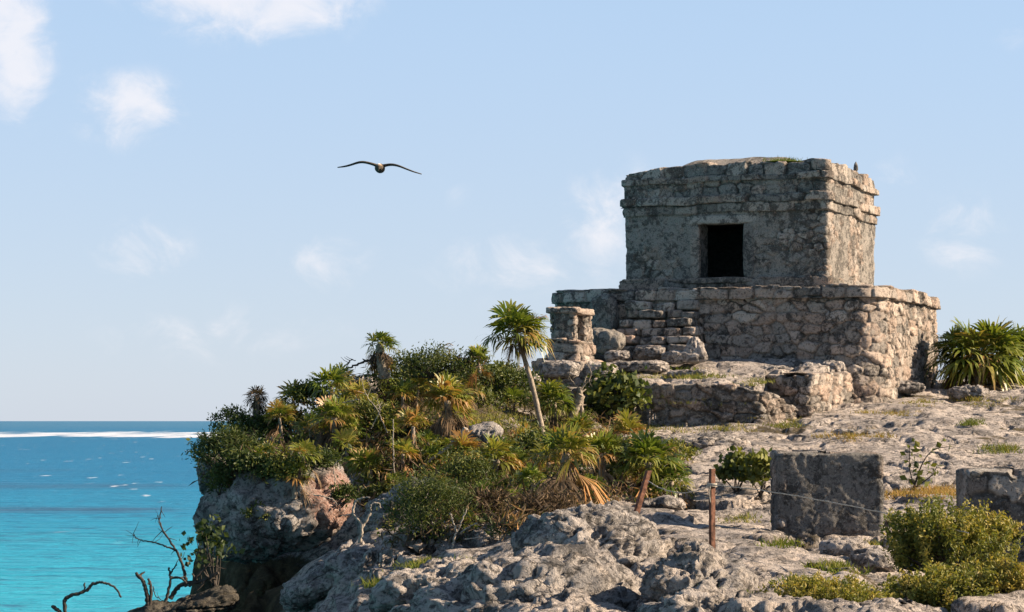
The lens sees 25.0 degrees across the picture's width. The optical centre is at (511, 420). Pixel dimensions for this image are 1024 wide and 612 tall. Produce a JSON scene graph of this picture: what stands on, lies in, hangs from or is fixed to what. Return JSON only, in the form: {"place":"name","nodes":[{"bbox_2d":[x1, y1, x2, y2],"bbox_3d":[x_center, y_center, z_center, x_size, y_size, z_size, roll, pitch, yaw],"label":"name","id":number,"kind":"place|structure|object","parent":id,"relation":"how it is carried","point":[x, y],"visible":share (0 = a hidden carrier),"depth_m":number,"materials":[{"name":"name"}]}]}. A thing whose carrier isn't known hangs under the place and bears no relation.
{"place":"outdoors","nodes":[
{"label":"outdoors","id":0,"kind":"place"},
{"bbox_2d":[0,421,292,611],"bbox_3d":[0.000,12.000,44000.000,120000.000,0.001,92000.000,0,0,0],"label":"sea water","id":1,"kind":"structure","parent":0,"point":[78,499],"depth_m":309.61,"materials":[{"name":"liquid"}]},
{"bbox_2d":[337,161,421,174],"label":"seabird","id":2,"kind":"object","parent":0,"point":[379,167],"visible":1,"depth_m":53.95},
{"bbox_2d":[0,0,1023,420],"label":"sky","id":3,"kind":"structure","parent":0,"point":[182,232],"materials":[{"name":"blue"}]},
{"bbox_2d":[190,354,1023,611],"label":"ground","id":4,"kind":"structure","parent":0,"point":[258,586],"depth_m":39.71,"materials":[{"name":"stone"}]},
{"bbox_2d":[62,581,121,611],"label":"dead branch","id":5,"kind":"object","parent":4,"relation":"on","point":[83,591],"visible":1,"depth_m":35.98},
{"bbox_2d":[127,584,239,611],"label":"boulder","id":6,"kind":"object","parent":4,"relation":"on","point":[217,598],"visible":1,"depth_m":36.18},
{"bbox_2d":[135,571,161,605],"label":"dead branch","id":7,"kind":"object","parent":6,"relation":"on","point":[148,600],"visible":1,"depth_m":36.18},
{"bbox_2d":[126,506,223,599],"bbox_3d":[-5.303,2.088,36.512,1.578,1.478,0.209,0,0,0],"label":"dead branch","id":8,"kind":"object","parent":6,"relation":"on","point":[195,580],"visible":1,"depth_m":36.49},
{"bbox_2d":[179,514,244,586],"bbox_3d":[-4.915,2.110,36.809,1.046,1.242,0.936,0,0,-35],"label":"broadleaf bush","id":9,"kind":"object","parent":6,"relation":"on","point":[205,538],"visible":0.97,"depth_m":36.69,"materials":[{"name":"green plant"}]},
{"bbox_2d":[206,403,252,432],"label":"bush","id":10,"kind":"object","parent":4,"relation":"on","point":[228,412],"visible":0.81,"depth_m":44.91,"materials":[{"name":"green plant"}]},
{"bbox_2d":[230,402,279,444],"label":"bush","id":11,"kind":"object","parent":4,"relation":"on","point":[260,424],"visible":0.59,"depth_m":44.71,"materials":[{"name":"green plant"}]},
{"bbox_2d":[242,385,268,433],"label":"dead palm","id":12,"kind":"object","parent":4,"relation":"on","point":[256,404],"visible":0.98,"depth_m":44.95,"materials":[{"name":"grey plant"}]},
{"bbox_2d":[192,452,353,563],"bbox_3d":[-3.986,1.456,38.916,2.720,1.938,2.631,0,0,0],"label":"overhanging boulder","id":13,"kind":"object","parent":4,"relation":"on","point":[290,525],"visible":0.64,"depth_m":37.92,"materials":[{"name":"grey stone"}]},
{"bbox_2d":[196,456,224,494],"bbox_3d":[-5.066,0.956,39.382,0.595,0.824,0.959,0,0,0],"label":"boulder","id":14,"kind":"object","parent":13,"relation":"on","point":[202,489],"visible":0.27,"depth_m":39.02,"materials":[{"name":"grey stone"}]},
{"bbox_2d":[201,455,235,496],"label":"bush","id":15,"kind":"object","parent":13,"relation":"on","point":[222,477],"visible":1,"depth_m":38.13,"materials":[{"name":"green plant"}]},
{"bbox_2d":[181,418,272,467],"bbox_3d":[-4.720,0.430,38.588,1.518,0.954,1.414,0,0,0],"label":"bush","id":16,"kind":"object","parent":13,"relation":"on","point":[213,441],"visible":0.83,"depth_m":38.45,"materials":[{"name":"green plant"}]},
{"bbox_2d":[221,441,292,477],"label":"bush","id":17,"kind":"object","parent":13,"relation":"on","point":[247,457],"visible":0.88,"depth_m":37.89,"materials":[{"name":"green plant"}]},
{"bbox_2d":[249,447,318,485],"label":"bush","id":18,"kind":"object","parent":13,"relation":"on","point":[272,464],"visible":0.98,"depth_m":37.71,"materials":[{"name":"green plant"}]},
{"bbox_2d":[272,457,314,506],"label":"fan palm","id":19,"kind":"object","parent":13,"relation":"on","point":[294,491],"visible":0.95,"depth_m":37.70,"materials":[{"name":"green plant"}]},
{"bbox_2d":[329,475,363,507],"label":"bush","id":20,"kind":"object","parent":13,"relation":"on","point":[349,490],"visible":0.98,"depth_m":38.12,"materials":[{"name":"green plant"}]},
{"bbox_2d":[261,398,298,445],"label":"fan palm","id":21,"kind":"object","parent":4,"relation":"on","point":[280,408],"visible":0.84,"depth_m":44.38,"materials":[{"name":"green plant"}]},
{"bbox_2d":[272,379,311,425],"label":"fan palm","id":22,"kind":"object","parent":4,"relation":"on","point":[286,394],"visible":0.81,"depth_m":44.93,"materials":[{"name":"green plant"}]},
{"bbox_2d":[285,439,322,493],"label":"palm seedling","id":23,"kind":"object","parent":4,"relation":"on","point":[306,446],"visible":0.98,"depth_m":37.67,"materials":[{"name":"green plant"}]},
{"bbox_2d":[279,560,332,611],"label":"boulder","id":24,"kind":"object","parent":4,"relation":"on","point":[311,586],"visible":0.88,"depth_m":34.16,"materials":[{"name":"stone"}]},
{"bbox_2d":[288,378,328,405],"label":"bush","id":25,"kind":"object","parent":4,"relation":"on","point":[302,392],"visible":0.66,"depth_m":44.80,"materials":[{"name":"green plant"}]},
{"bbox_2d":[285,442,345,468],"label":"bush","id":26,"kind":"object","parent":4,"relation":"on","point":[330,458],"visible":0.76,"depth_m":38.13,"materials":[{"name":"green plant"}]},
{"bbox_2d":[304,363,355,422],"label":"fan palm","id":27,"kind":"object","parent":4,"relation":"on","point":[335,374],"visible":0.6,"depth_m":43.75,"materials":[{"name":"green plant"}]},
{"bbox_2d":[305,394,362,456],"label":"fan palm","id":28,"kind":"object","parent":4,"relation":"on","point":[333,410],"visible":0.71,"depth_m":42.13,"materials":[{"name":"green plant"}]},
{"bbox_2d":[329,427,361,477],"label":"fan palm","id":29,"kind":"object","parent":4,"relation":"on","point":[348,436],"visible":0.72,"depth_m":41.70,"materials":[{"name":"green plant"}]},
{"bbox_2d":[321,543,373,585],"bbox_3d":[-2.345,2.204,34.476,1.057,0.741,1.242,0,0,0],"label":"boulder","id":30,"kind":"object","parent":4,"relation":"on","point":[340,563],"visible":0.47,"depth_m":34.14,"materials":[{"name":"stone"}]},
{"bbox_2d":[336,377,379,429],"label":"fan palm","id":31,"kind":"object","parent":4,"relation":"on","point":[355,388],"visible":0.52,"depth_m":43.21,"materials":[{"name":"green plant"}]},
{"bbox_2d":[341,496,380,542],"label":"bleached branch","id":32,"kind":"object","parent":4,"relation":"on","point":[362,524],"visible":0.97,"depth_m":35.46,"materials":[{"name":"grey wood"}]},
{"bbox_2d":[342,446,394,487],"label":"fan palm","id":33,"kind":"object","parent":4,"relation":"on","point":[360,460],"visible":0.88,"depth_m":40.88,"materials":[{"name":"green plant"}]},
{"bbox_2d":[359,478,392,499],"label":"bush","id":34,"kind":"object","parent":4,"relation":"on","point":[371,489],"visible":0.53,"depth_m":40.08,"materials":[{"name":"green plant"}]},
{"bbox_2d":[350,392,406,431],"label":"bush","id":35,"kind":"object","parent":4,"relation":"on","point":[367,406],"visible":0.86,"depth_m":42.71,"materials":[{"name":"green plant"}]},
{"bbox_2d":[363,329,400,380],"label":"fan palm","id":36,"kind":"object","parent":4,"relation":"on","point":[382,357],"visible":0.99,"depth_m":44.92,"materials":[{"name":"green plant"}]},
{"bbox_2d":[354,476,437,535],"bbox_3d":[-1.828,1.410,37.287,1.446,1.053,1.016,0,0,0],"label":"boulder","id":37,"kind":"object","parent":4,"relation":"on","point":[371,523],"visible":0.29,"depth_m":36.94,"materials":[{"name":"stone"}]},
{"bbox_2d":[381,438,419,475],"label":"fan palm","id":38,"kind":"object","parent":4,"relation":"on","point":[402,446],"visible":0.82,"depth_m":40.78,"materials":[{"name":"green plant"}]},
{"bbox_2d":[385,377,419,413],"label":"fan palm","id":39,"kind":"object","parent":4,"relation":"on","point":[401,386],"visible":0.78,"depth_m":44.68,"materials":[{"name":"green plant"}]},
{"bbox_2d":[394,405,429,460],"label":"fan palm","id":40,"kind":"object","parent":4,"relation":"on","point":[413,415],"visible":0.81,"depth_m":42.01,"materials":[{"name":"green plant"}]},
{"bbox_2d":[406,375,430,410],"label":"fan palm","id":41,"kind":"object","parent":4,"relation":"on","point":[417,382],"visible":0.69,"depth_m":45.40,"materials":[{"name":"green plant"}]},
{"bbox_2d":[368,556,486,611],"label":"boulder","id":42,"kind":"object","parent":4,"relation":"on","point":[390,590],"visible":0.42,"depth_m":26.41,"materials":[{"name":"stone"}]},
{"bbox_2d":[374,461,489,540],"bbox_3d":[-1.132,1.148,32.704,1.665,1.194,1.606,0,0,0],"label":"bush","id":43,"kind":"object","parent":4,"relation":"on","point":[432,488],"visible":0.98,"depth_m":32.62,"materials":[{"name":"green plant"}]},
{"bbox_2d":[412,442,452,472],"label":"fan palm","id":44,"kind":"object","parent":4,"relation":"on","point":[434,450],"visible":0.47,"depth_m":40.99,"materials":[{"name":"green plant"}]},
{"bbox_2d":[389,339,484,383],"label":"bush","id":45,"kind":"object","parent":4,"relation":"on","point":[435,357],"visible":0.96,"depth_m":44.77,"materials":[{"name":"green plant"}]},
{"bbox_2d":[186,348,690,547],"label":"undergrowth","id":46,"kind":"object","parent":4,"relation":"on","point":[387,440],"visible":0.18,"depth_m":40.99,"materials":[{"name":"green plant"}]},
{"bbox_2d":[190,352,696,550],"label":"dry litter","id":47,"kind":"object","parent":4,"relation":"on","point":[521,517],"visible":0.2,"depth_m":38.22,"materials":[{"name":"brown plant"}]},
{"bbox_2d":[417,369,477,446],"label":"fan palm","id":48,"kind":"object","parent":4,"relation":"on","point":[452,397],"visible":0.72,"depth_m":42.81,"materials":[{"name":"green plant"}]},
{"bbox_2d":[435,429,482,478],"bbox_3d":[-0.859,0.861,39.666,0.935,1.441,1.001,0,0,0],"label":"fan palm","id":49,"kind":"object","parent":4,"relation":"on","point":[465,441],"visible":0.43,"depth_m":39.57,"materials":[{"name":"green plant"}]},
{"bbox_2d":[438,438,511,494],"bbox_3d":[-0.619,0.812,37.343,1.195,1.088,1.137,0,0,36],"label":"bush","id":50,"kind":"object","parent":4,"relation":"on","point":[472,466],"visible":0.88,"depth_m":37.23,"materials":[{"name":"green plant"}]},
{"bbox_2d":[440,353,511,388],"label":"bush","id":51,"kind":"object","parent":4,"relation":"on","point":[496,370],"visible":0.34,"depth_m":49.50,"materials":[{"name":"green plant"}]},
{"bbox_2d":[437,475,518,523],"bbox_3d":[-0.530,1.193,33.475,1.475,0.814,1.309,0,0,-30],"label":"bush","id":52,"kind":"object","parent":4,"relation":"on","point":[495,499],"visible":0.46,"depth_m":33.24,"materials":[{"name":"green plant"}]},
{"bbox_2d":[465,344,493,389],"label":"fan palm","id":53,"kind":"object","parent":4,"relation":"on","point":[480,350],"visible":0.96,"depth_m":44.93,"materials":[{"name":"green plant"}]},
{"bbox_2d":[459,386,510,408],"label":"bush","id":54,"kind":"object","parent":4,"relation":"on","point":[490,399],"visible":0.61,"depth_m":48.16,"materials":[{"name":"green plant"}]},
{"bbox_2d":[468,421,502,450],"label":"boulder","id":55,"kind":"object","parent":4,"relation":"on","point":[487,427],"visible":0.48,"depth_m":42.19,"materials":[{"name":"stone"}]},
{"bbox_2d":[469,433,530,490],"bbox_3d":[-0.193,1.304,38.049,1.555,2.255,1.341,0,0,0],"label":"fan palm","id":56,"kind":"object","parent":4,"relation":"on","point":[502,449],"visible":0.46,"depth_m":37.97,"materials":[{"name":"green plant"}]},
{"bbox_2d":[475,357,550,402],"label":"bush","id":57,"kind":"object","parent":4,"relation":"on","point":[518,377],"visible":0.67,"depth_m":50.15,"materials":[{"name":"green plant"}]},
{"bbox_2d":[475,299,555,431],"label":"leaning palm","id":58,"kind":"object","parent":4,"relation":"on","point":[520,320],"visible":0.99,"depth_m":47.30,"materials":[{"name":"green plant"}]},
{"bbox_2d":[500,384,534,417],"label":"palm seedling","id":59,"kind":"object","parent":4,"relation":"on","point":[515,392],"visible":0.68,"depth_m":49.59,"materials":[{"name":"green plant"}]},
{"bbox_2d":[406,541,640,611],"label":"boulder","id":60,"kind":"object","parent":4,"relation":"on","point":[524,574],"visible":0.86,"depth_m":23.55,"materials":[{"name":"stone"}]},
{"bbox_2d":[514,461,546,489],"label":"fan palm","id":61,"kind":"object","parent":4,"relation":"on","point":[529,470],"visible":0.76,"depth_m":36.62,"materials":[{"name":"green plant"}]},
{"bbox_2d":[484,421,579,463],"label":"bush","id":62,"kind":"object","parent":4,"relation":"on","point":[529,439],"visible":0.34,"depth_m":41.09,"materials":[{"name":"green plant"}]},
{"bbox_2d":[518,438,573,478],"bbox_3d":[0.603,1.133,39.051,0.988,1.743,1.119,0,0,37],"label":"fan palm","id":63,"kind":"object","parent":4,"relation":"on","point":[549,463],"visible":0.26,"depth_m":39.02,"materials":[{"name":"green plant"}]},
{"bbox_2d":[527,379,583,428],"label":"fan palm","id":64,"kind":"object","parent":4,"relation":"on","point":[555,394],"visible":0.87,"depth_m":49.27,"materials":[{"name":"green plant"}]},
{"bbox_2d":[504,481,611,518],"bbox_3d":[0.635,1.195,32.643,1.560,0.722,1.203,0,0,0],"label":"bush","id":65,"kind":"object","parent":4,"relation":"on","point":[564,503],"visible":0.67,"depth_m":32.45,"materials":[{"name":"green plant"}]},
{"bbox_2d":[537,360,580,379],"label":"loose stone","id":66,"kind":"object","parent":4,"relation":"on","point":[556,370],"visible":0.93,"depth_m":54.54,"materials":[{"name":"stone"}]},
{"bbox_2d":[531,307,603,386],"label":"shrine","id":67,"kind":"object","parent":4,"relation":"on","point":[571,331],"visible":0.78,"depth_m":56.34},
{"bbox_2d":[528,422,610,504],"bbox_3d":[0.831,1.169,34.170,1.777,2.325,1.570,0,0,0],"label":"fan palm","id":68,"kind":"object","parent":4,"relation":"on","point":[571,444],"visible":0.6,"depth_m":33.97,"materials":[{"name":"green plant"}]},
{"bbox_2d":[557,410,600,434],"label":"fan palm","id":69,"kind":"object","parent":4,"relation":"on","point":[583,423],"visible":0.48,"depth_m":48.57,"materials":[{"name":"green plant"}]},
{"bbox_2d":[510,500,668,568],"bbox_3d":[0.905,1.635,27.400,1.882,1.383,2.303,0,0,0],"label":"boulder","id":70,"kind":"object","parent":4,"relation":"on","point":[627,536],"visible":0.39,"depth_m":26.73,"materials":[{"name":"stone"}]},
{"bbox_2d":[572,427,629,494],"bbox_3d":[1.426,1.133,37.253,1.090,2.113,1.194,0,0,21],"label":"fan palm","id":71,"kind":"object","parent":4,"relation":"on","point":[606,442],"visible":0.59,"depth_m":37.13,"materials":[{"name":"green plant"}]},
{"bbox_2d":[580,362,652,423],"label":"broadleaf bush","id":72,"kind":"object","parent":4,"relation":"on","point":[602,387],"visible":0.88,"depth_m":53.62,"materials":[{"name":"green plant"}]},
{"bbox_2d":[604,350,630,361],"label":"loose stone","id":73,"kind":"object","parent":4,"relation":"on","point":[615,355],"visible":0.96,"depth_m":58.15,"materials":[{"name":"stone"}]},
{"bbox_2d":[597,453,653,492],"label":"bush","id":74,"kind":"object","parent":4,"relation":"on","point":[612,473],"visible":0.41,"depth_m":37.43,"materials":[{"name":"plant"}]},
{"bbox_2d":[608,408,645,438],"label":"fan palm","id":75,"kind":"object","parent":4,"relation":"on","point":[625,420],"visible":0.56,"depth_m":42.48,"materials":[{"name":"green plant"}]},
{"bbox_2d":[611,360,669,373],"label":"loose stone","id":76,"kind":"object","parent":4,"relation":"on","point":[655,366],"visible":0.81,"depth_m":56.55,"materials":[{"name":"stone"}]},
{"bbox_2d":[634,470,651,512],"bbox_3d":[1.829,1.032,32.586,0.292,0.664,0.071,0,0,0],"label":"metal post","id":77,"kind":"object","parent":4,"relation":"on","point":[642,492],"visible":0.88,"depth_m":32.57,"materials":[{"name":"metal"}]},
{"bbox_2d":[610,427,687,498],"bbox_3d":[2.250,1.077,37.212,1.326,1.978,1.228,0,0,-37],"label":"fan palm","id":78,"kind":"object","parent":4,"relation":"on","point":[648,446],"visible":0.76,"depth_m":37.05,"materials":[{"name":"green plant"}]},
{"bbox_2d":[633,346,665,358],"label":"loose stone","id":79,"kind":"object","parent":4,"relation":"on","point":[655,352],"visible":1,"depth_m":58.33,"materials":[{"name":"stone"}]},
{"bbox_2d":[641,495,685,510],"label":"boulder","id":80,"kind":"object","parent":4,"relation":"on","point":[670,502],"visible":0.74,"depth_m":35.61,"materials":[{"name":"stone"}]},
{"bbox_2d":[641,456,696,509],"bbox_3d":[2.499,1.336,37.020,0.986,1.575,0.846,0,0,-25],"label":"fan palm","id":81,"kind":"object","parent":4,"relation":"on","point":[668,471],"visible":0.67,"depth_m":36.97,"materials":[{"name":"plant"}]},
{"bbox_2d":[661,350,699,364],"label":"loose stone","id":82,"kind":"object","parent":4,"relation":"on","point":[675,357],"visible":0.98,"depth_m":57.95,"materials":[{"name":"stone"}]},
{"bbox_2d":[683,336,707,362],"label":"loose stone","id":83,"kind":"object","parent":82,"relation":"on","point":[695,344],"visible":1,"depth_m":57.96,"materials":[{"name":"stone"}]},
{"bbox_2d":[564,382,797,426],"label":"retaining wall","id":84,"kind":"structure","parent":4,"relation":"on","point":[734,398],"depth_m":53.98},
{"bbox_2d":[664,435,701,462],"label":"bush","id":85,"kind":"object","parent":4,"relation":"on","point":[684,449],"visible":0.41,"depth_m":42.69,"materials":[{"name":"green plant"}]},
{"bbox_2d":[620,430,750,448],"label":"boulder","id":86,"kind":"object","parent":4,"relation":"on","point":[700,440],"visible":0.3,"depth_m":47.50,"materials":[{"name":"stone"}]},
{"bbox_2d":[351,365,1023,592],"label":"grass","id":87,"kind":"structure","parent":4,"relation":"on","point":[903,492],"depth_m":46.37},
{"bbox_2d":[635,579,739,611],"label":"boulder","id":88,"kind":"object","parent":4,"relation":"on","point":[706,595],"visible":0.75,"depth_m":20.27,"materials":[{"name":"stone"}]},
{"bbox_2d":[636,540,758,607],"bbox_3d":[1.864,1.804,23.283,1.210,1.202,1.506,0,0,12],"label":"boulder","id":89,"kind":"object","parent":4,"relation":"on","point":[691,563],"visible":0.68,"depth_m":22.95,"materials":[{"name":"stone"}]},
{"bbox_2d":[709,469,714,547],"bbox_3d":[2.508,1.144,29.000,0.061,1.085,0.061,0,0,-29],"label":"metal post","id":90,"kind":"object","parent":4,"relation":"on","point":[712,512],"visible":0.88,"depth_m":28.98,"materials":[{"name":"metal"}]},
{"bbox_2d":[648,481,968,533],"bbox_3d":[3.058,0.966,27.978,0.578,0.371,9.319,0,0,-18],"label":"rope","id":91,"kind":"object","parent":90,"relation":"attached to","point":[712,485],"visible":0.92,"depth_m":27.72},
{"bbox_2d":[713,445,758,492],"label":"broadleaf bush","id":92,"kind":"object","parent":4,"relation":"on","point":[728,470],"visible":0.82,"depth_m":37.58,"materials":[{"name":"green plant"}]},
{"bbox_2d":[551,157,940,403],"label":"stone temple","id":93,"kind":"structure","parent":4,"relation":"on","point":[748,258],"depth_m":60.42,"materials":[{"name":"stone"}]},
{"bbox_2d":[700,224,743,277],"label":"doorway","id":94,"kind":"structure","parent":93,"relation":"in","point":[704,228],"depth_m":61.84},
{"bbox_2d":[738,447,772,497],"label":"broadleaf bush","id":95,"kind":"object","parent":4,"relation":"on","point":[761,460],"visible":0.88,"depth_m":37.09,"materials":[{"name":"green plant"}]},
{"bbox_2d":[765,371,853,418],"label":"terrace wall","id":96,"kind":"structure","parent":4,"relation":"on","point":[807,394],"depth_m":56.45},
{"bbox_2d":[758,569,893,602],"bbox_3d":[2.822,1.598,21.184,1.333,0.489,1.002,0,0,0],"label":"bush","id":97,"kind":"object","parent":4,"relation":"on","point":[814,586],"visible":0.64,"depth_m":21.03,"materials":[{"name":"green plant"}]},
{"bbox_2d":[770,450,883,539],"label":"masonry pier","id":98,"kind":"structure","parent":4,"relation":"on","point":[852,478],"depth_m":31.99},
{"bbox_2d":[819,537,869,555],"bbox_3d":[4.239,1.654,29.489,0.653,0.359,0.611,0,0,0],"label":"boulder","id":99,"kind":"object","parent":4,"relation":"on","point":[842,546],"visible":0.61,"depth_m":29.25,"materials":[{"name":"stone"}]},
{"bbox_2d":[848,545,896,572],"bbox_3d":[4.304,1.673,27.493,0.606,0.382,0.637,0,0,0],"label":"boulder","id":100,"kind":"object","parent":4,"relation":"on","point":[873,556],"visible":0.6,"depth_m":27.29,"materials":[{"name":"stone"}]},
{"bbox_2d":[897,380,925,393],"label":"boulder","id":101,"kind":"object","parent":4,"relation":"on","point":[907,387],"visible":0.71,"depth_m":59.92,"materials":[{"name":"stone"}]},
{"bbox_2d":[899,438,951,490],"bbox_3d":[7.001,0.734,39.179,0.897,0.895,0.443,0,0,9],"label":"sapling","id":102,"kind":"object","parent":4,"relation":"on","point":[919,479],"visible":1,"depth_m":39.14,"materials":[{"name":"green plant"}]},
{"bbox_2d":[869,558,1008,611],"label":"bush","id":103,"kind":"object","parent":4,"relation":"on","point":[932,586],"visible":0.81,"depth_m":22.07,"materials":[{"name":"green plant"}]},
{"bbox_2d":[878,492,1023,575],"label":"bush","id":104,"kind":"object","parent":4,"relation":"on","point":[933,537],"visible":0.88,"depth_m":23.97,"materials":[{"name":"green plant"}]},
{"bbox_2d":[924,324,991,388],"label":"fan palm","id":105,"kind":"object","parent":4,"relation":"on","point":[938,345],"visible":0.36,"depth_m":62.73,"materials":[{"name":"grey plant"}]},
{"bbox_2d":[947,384,989,399],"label":"boulder","id":106,"kind":"object","parent":4,"relation":"on","point":[962,392],"visible":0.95,"depth_m":59.15,"materials":[{"name":"stone"}]},
{"bbox_2d":[930,316,1023,390],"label":"fan palm","id":107,"kind":"object","parent":4,"relation":"on","point":[993,338],"visible":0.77,"depth_m":61.63,"materials":[{"name":"green plant"}]},
{"bbox_2d":[955,466,1023,570],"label":"masonry pier","id":108,"kind":"structure","parent":4,"relation":"on","point":[1001,488],"depth_m":28.00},
{"bbox_2d":[958,510,1023,566],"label":"bush","id":109,"kind":"object","parent":4,"relation":"on","point":[1019,535],"visible":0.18,"depth_m":24.55,"materials":[{"name":"green plant"}]},
{"bbox_2d":[977,556,1023,593],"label":"bush","id":110,"kind":"object","parent":4,"relation":"on","point":[1014,577],"visible":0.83,"depth_m":22.11,"materials":[{"name":"green plant"}]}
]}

